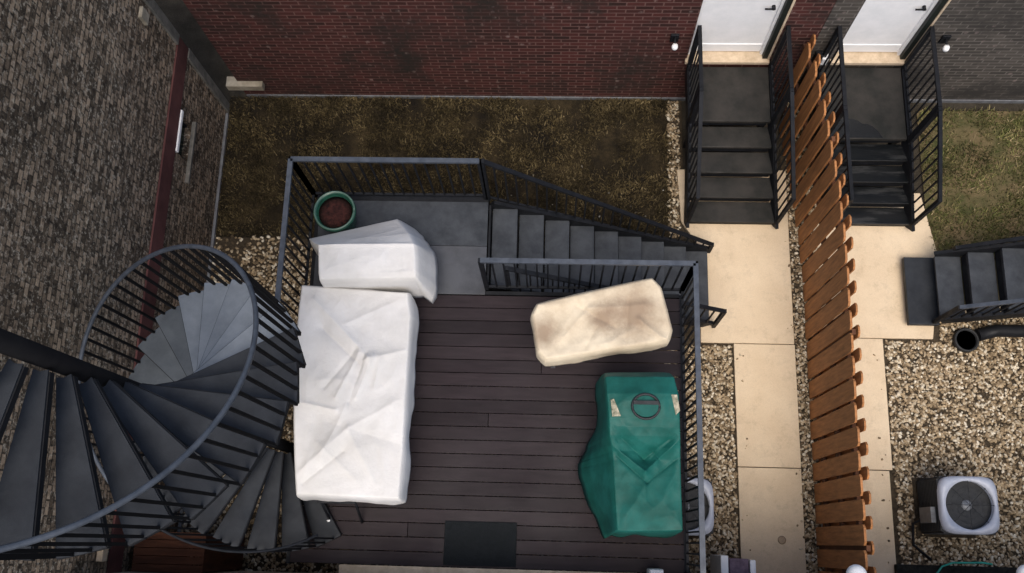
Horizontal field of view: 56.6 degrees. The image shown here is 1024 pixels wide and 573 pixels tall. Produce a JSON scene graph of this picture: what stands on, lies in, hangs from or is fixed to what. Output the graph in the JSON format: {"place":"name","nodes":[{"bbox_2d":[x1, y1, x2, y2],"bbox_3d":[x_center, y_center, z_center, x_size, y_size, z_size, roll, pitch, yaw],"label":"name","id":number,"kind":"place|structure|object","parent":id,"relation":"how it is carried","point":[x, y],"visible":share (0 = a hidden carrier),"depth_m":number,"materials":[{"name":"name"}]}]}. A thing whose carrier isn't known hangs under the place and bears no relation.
{"place":"outdoors","nodes":[
{"label":"outdoors","id":0,"kind":"place"},
{"bbox_2d":[209,233,312,323],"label":"gravel","id":1,"kind":"structure","parent":0,"point":[294,284],"depth_m":12.62,"materials":[{"name":"beige gravel"}]},
{"bbox_2d":[216,94,674,295],"bbox_3d":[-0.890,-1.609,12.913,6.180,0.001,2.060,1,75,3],"label":"lawn","id":2,"kind":"structure","parent":0,"point":[605,156],"depth_m":12.96,"materials":[{"name":"plant"}]},
{"bbox_2d":[241,95,667,115],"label":"grass","id":3,"kind":"structure","parent":2,"relation":"on","point":[498,98],"depth_m":13.14,"materials":[{"name":"plant"}]},
{"bbox_2d":[492,161,666,218],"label":"fallen leaves","id":4,"kind":"object","parent":2,"relation":"on","point":[608,193],"visible":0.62,"depth_m":12.70,"materials":[{"name":"brown plant"}]},
{"bbox_2d":[183,237,739,572],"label":"gravel ground","id":5,"kind":"structure","parent":0,"point":[239,245],"depth_m":11.98,"materials":[{"name":"beige gravel"}]},
{"bbox_2d":[0,244,341,560],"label":"spiral staircase","id":6,"kind":"structure","parent":5,"relation":"on","point":[212,380],"depth_m":5.81,"materials":[{"name":"metal"}]},
{"bbox_2d":[131,532,244,572],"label":"storage box","id":7,"kind":"object","parent":5,"relation":"on","point":[160,552],"visible":0.72,"depth_m":10.32,"materials":[{"name":"orange wood"}]},
{"bbox_2d":[275,156,705,572],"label":"deck","id":8,"kind":"structure","parent":5,"relation":"on","point":[452,229],"depth_m":10.04,"materials":[{"name":"brown wood"}]},
{"bbox_2d":[313,191,356,233],"bbox_3d":[-1.903,-0.751,10.475,0.456,0.533,0.456,1,75,3],"label":"flower pot","id":9,"kind":"object","parent":8,"relation":"on","point":[334,211],"visible":0.94,"depth_m":10.28,"materials":[{"name":"ceramic"}]},
{"bbox_2d":[317,500,362,523],"bbox_3d":[-1.751,2.201,9.713,0.418,0.465,0.488,1,75,3],"label":"folded chair","id":10,"kind":"object","parent":8,"relation":"on","point":[346,502],"visible":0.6,"depth_m":9.63,"materials":[{"name":"black metal"}]},
{"bbox_2d":[293,285,419,504],"bbox_3d":[-1.621,1.113,9.787,1.254,0.866,2.205,1,75,3],"label":"covered table","id":11,"kind":"object","parent":8,"relation":"on","point":[353,412],"visible":0.95,"depth_m":9.46,"materials":[{"name":"fabric"}]},
{"bbox_2d":[309,219,437,303],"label":"covered chairs","id":12,"kind":"object","parent":8,"relation":"on","point":[396,255],"visible":0.97,"depth_m":9.61,"materials":[{"name":"fabric"}]},
{"bbox_2d":[443,521,516,566],"bbox_3d":[-0.327,2.644,9.760,0.745,0.015,0.440,1,75,3],"label":"door mat","id":13,"kind":"object","parent":8,"relation":"on","point":[490,544],"depth_m":9.75,"materials":[{"name":"rubber"}]},
{"bbox_2d":[530,278,672,367],"bbox_3d":[0.911,0.428,9.902,1.408,0.805,0.718,-9,75,0],"label":"covered ottoman","id":14,"kind":"object","parent":8,"relation":"on","point":[629,318],"visible":1,"depth_m":9.56,"materials":[{"name":"fabric"}]},
{"bbox_2d":[480,159,726,327],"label":"staircase","id":15,"kind":"structure","parent":8,"relation":"attached to","point":[590,239],"depth_m":11.23,"materials":[{"name":"black metal"}]},
{"bbox_2d":[578,372,682,538],"bbox_3d":[1.173,1.645,9.330,1.025,1.252,1.627,1,75,3],"label":"covered grill","id":16,"kind":"object","parent":8,"relation":"on","point":[629,470],"visible":1,"depth_m":8.94,"materials":[{"name":"green fabric"}]},
{"bbox_2d":[647,568,663,572],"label":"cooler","id":17,"kind":"object","parent":8,"relation":"on","point":[653,570],"visible":1,"depth_m":9.32,"materials":[{"name":"white paint"}]},
{"bbox_2d":[687,478,713,538],"bbox_3d":[2.005,2.617,11.258,0.700,0.800,0.700,1,75,3],"label":"air conditioner","id":18,"kind":"object","parent":5,"relation":"on","point":[708,507],"visible":0.34,"depth_m":10.92,"materials":[{"name":"paint"}]},
{"bbox_2d":[677,169,793,344],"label":"walkway","id":19,"kind":"structure","parent":5,"relation":"on","point":[749,281],"depth_m":12.31,"materials":[{"name":"concrete"}]},
{"bbox_2d":[682,25,795,228],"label":"entry stairs","id":20,"kind":"structure","parent":19,"relation":"on","point":[729,96],"depth_m":12.00,"materials":[{"name":"black metal"}]},
{"bbox_2d":[733,344,800,467],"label":"walkway","id":21,"kind":"structure","parent":5,"relation":"on","point":[766,409],"depth_m":11.88,"materials":[{"name":"concrete"}]},
{"bbox_2d":[734,241,889,562],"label":"gravel","id":22,"kind":"structure","parent":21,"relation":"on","point":[799,470],"depth_m":11.64,"materials":[{"name":"beige gravel"}]},
{"bbox_2d":[737,467,805,572],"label":"walkway","id":23,"kind":"structure","parent":5,"relation":"on","point":[771,503],"depth_m":11.52,"materials":[{"name":"concrete"}]},
{"bbox_2d":[778,536,785,543],"bbox_3d":[3.253,3.056,11.448,0.100,0.001,0.098,1,75,3],"label":"stain","id":24,"kind":"object","parent":23,"relation":"on","point":[781,539],"visible":1,"depth_m":11.45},
{"bbox_2d":[155,0,1023,470],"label":"ground","id":25,"kind":"structure","parent":0,"point":[191,32],"depth_m":13.42,"materials":[{"name":"grey concrete"}]},
{"bbox_2d":[0,0,229,572],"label":"brick building","id":26,"kind":"structure","parent":25,"relation":"on","point":[114,117],"depth_m":9.50,"materials":[{"name":"brick"}]},
{"bbox_2d":[175,110,196,183],"bbox_3d":[-4.080,-1.736,11.702,0.150,0.470,0.820,1,75,3],"label":"window","id":27,"kind":"structure","parent":26,"relation":"in","point":[181,129],"depth_m":11.86,"materials":[{"name":"white metal"}]},
{"bbox_2d":[118,564,618,572],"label":"house","id":28,"kind":"structure","parent":25,"relation":"on","point":[346,568],"depth_m":9.71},
{"bbox_2d":[710,555,755,572],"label":"meter box","id":29,"kind":"object","parent":28,"relation":"attached to","point":[722,564],"visible":1,"depth_m":10.47,"materials":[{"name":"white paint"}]},
{"bbox_2d":[846,564,866,572],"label":"wall light","id":30,"kind":"object","parent":28,"relation":"attached to","point":[855,568],"visible":1,"depth_m":9.22,"materials":[{"name":"white glass"}]},
{"bbox_2d":[1016,565,1023,572],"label":"wall light","id":31,"kind":"object","parent":28,"relation":"attached to","point":[1020,569],"visible":1,"depth_m":9.19,"materials":[{"name":"white glass"}]},
{"bbox_2d":[183,0,836,101],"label":"brick wall","id":32,"kind":"structure","parent":25,"relation":"on","point":[535,49],"depth_m":11.76,"materials":[{"name":"brick"}]},
{"bbox_2d":[226,76,264,90],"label":"stone block","id":33,"kind":"structure","parent":32,"relation":"attached to","point":[232,83],"depth_m":12.90,"materials":[{"name":"beige stone"}]},
{"bbox_2d":[670,33,679,50],"bbox_3d":[1.960,-2.929,11.446,0.100,0.160,0.179,1,75,3],"label":"wall lamp","id":34,"kind":"object","parent":32,"relation":"attached to","point":[674,38],"visible":1,"depth_m":11.41,"materials":[{"name":"black metal"}]},
{"bbox_2d":[696,0,780,50],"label":"door","id":35,"kind":"structure","parent":32,"relation":"in","point":[727,25],"depth_m":11.34,"materials":[{"name":"white paint"}]},
{"bbox_2d":[789,0,1023,102],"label":"brick garage","id":36,"kind":"structure","parent":25,"relation":"on","point":[981,60],"depth_m":11.51,"materials":[{"name":"brick"}]},
{"bbox_2d":[794,50,827,95],"bbox_3d":[3.845,-2.687,12.290,0.160,1.300,0.097,1,75,3],"label":"downspout","id":37,"kind":"object","parent":36,"relation":"attached to","point":[820,52],"visible":0.3,"depth_m":11.76,"materials":[{"name":"black metal"}]},
{"bbox_2d":[838,0,932,51],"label":"door","id":38,"kind":"structure","parent":36,"relation":"in","point":[881,25],"depth_m":11.27,"materials":[{"name":"white paint"}]},
{"bbox_2d":[938,35,951,51],"bbox_3d":[5.156,-2.876,11.303,0.100,0.160,0.179,1,75,3],"label":"wall lamp","id":39,"kind":"object","parent":36,"relation":"attached to","point":[945,39],"visible":1,"depth_m":11.27,"materials":[{"name":"black metal"}]},
{"bbox_2d":[665,100,683,240],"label":"gravel","id":40,"kind":"structure","parent":0,"point":[675,193],"depth_m":12.78,"materials":[{"name":"beige gravel"}]},
{"bbox_2d":[664,344,739,572],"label":"gravel","id":41,"kind":"structure","parent":0,"point":[718,380],"depth_m":11.79,"materials":[{"name":"beige gravel"}]},
{"bbox_2d":[778,102,824,572],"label":"gravel ground","id":42,"kind":"structure","parent":0,"point":[809,453],"depth_m":12.10,"materials":[{"name":"beige gravel"}]},
{"bbox_2d":[775,34,876,572],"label":"wooden fence","id":43,"kind":"object","parent":42,"relation":"on","point":[839,450],"visible":0.96,"depth_m":11.02,"materials":[{"name":"brown wood"}]},
{"bbox_2d":[876,304,1023,567],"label":"gravel ground","id":44,"kind":"structure","parent":0,"point":[894,493],"depth_m":11.75,"materials":[{"name":"beige gravel"}]},
{"bbox_2d":[853,338,891,469],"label":"walkway","id":45,"kind":"structure","parent":44,"relation":"on","point":[873,411],"depth_m":11.83,"materials":[{"name":"concrete"}]},
{"bbox_2d":[814,193,935,338],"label":"walkway","id":46,"kind":"structure","parent":44,"relation":"on","point":[877,253],"depth_m":12.27,"materials":[{"name":"concrete"}]},
{"bbox_2d":[814,26,942,231],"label":"entry stairs","id":47,"kind":"structure","parent":46,"relation":"on","point":[877,99],"depth_m":11.86,"materials":[{"name":"black metal"}]},
{"bbox_2d":[825,118,882,137],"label":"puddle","id":48,"kind":"object","parent":47,"relation":"on","point":[857,129],"visible":0.73,"depth_m":11.75,"materials":[{"name":"black liquid"}]},
{"bbox_2d":[863,470,895,572],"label":"walkway","id":49,"kind":"structure","parent":44,"relation":"on","point":[877,509],"depth_m":11.46,"materials":[{"name":"concrete"}]},
{"bbox_2d":[911,476,999,560],"bbox_3d":[5.157,2.714,11.106,0.788,0.800,0.984,1,75,3],"label":"air conditioner","id":50,"kind":"object","parent":44,"relation":"on","point":[957,506],"visible":1,"depth_m":10.85,"materials":[{"name":"paint"},{"name":"steel"},{"name":"black metal"}]},
{"bbox_2d":[894,564,1016,572],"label":"planting bed","id":51,"kind":"object","parent":44,"relation":"on","point":[903,568],"visible":1,"depth_m":11.23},
{"bbox_2d":[936,562,992,572],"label":"garden hose","id":52,"kind":"object","parent":51,"relation":"on","point":[942,566],"visible":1,"depth_m":11.21,"materials":[{"name":"rubber"}]},
{"bbox_2d":[952,328,979,352],"bbox_3d":[5.719,0.681,11.986,0.310,0.120,0.308,1,75,3],"label":"drain basin","id":53,"kind":"object","parent":44,"relation":"on","point":[965,340],"visible":1,"depth_m":11.96,"materials":[{"name":"black plastic"}]},
{"bbox_2d":[975,325,1023,340],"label":"drain pipe","id":54,"kind":"object","parent":44,"relation":"on","point":[988,332],"visible":1,"depth_m":11.88,"materials":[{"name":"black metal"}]},
{"bbox_2d":[917,105,1023,303],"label":"neighbour lawn","id":55,"kind":"structure","parent":0,"point":[990,196],"depth_m":12.58,"materials":[{"name":"green plant"}]},
{"bbox_3d":[8.201,1.487,11.023,2.550,1.325,3.920,1,75,3],"label":"deck","id":56,"kind":"object","parent":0,"visible":0},
{"bbox_2d":[902,236,1023,325],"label":"staircase","id":57,"kind":"structure","parent":56,"relation":"attached to","point":[933,291],"depth_m":11.70,"materials":[{"name":"black metal"}]}
]}

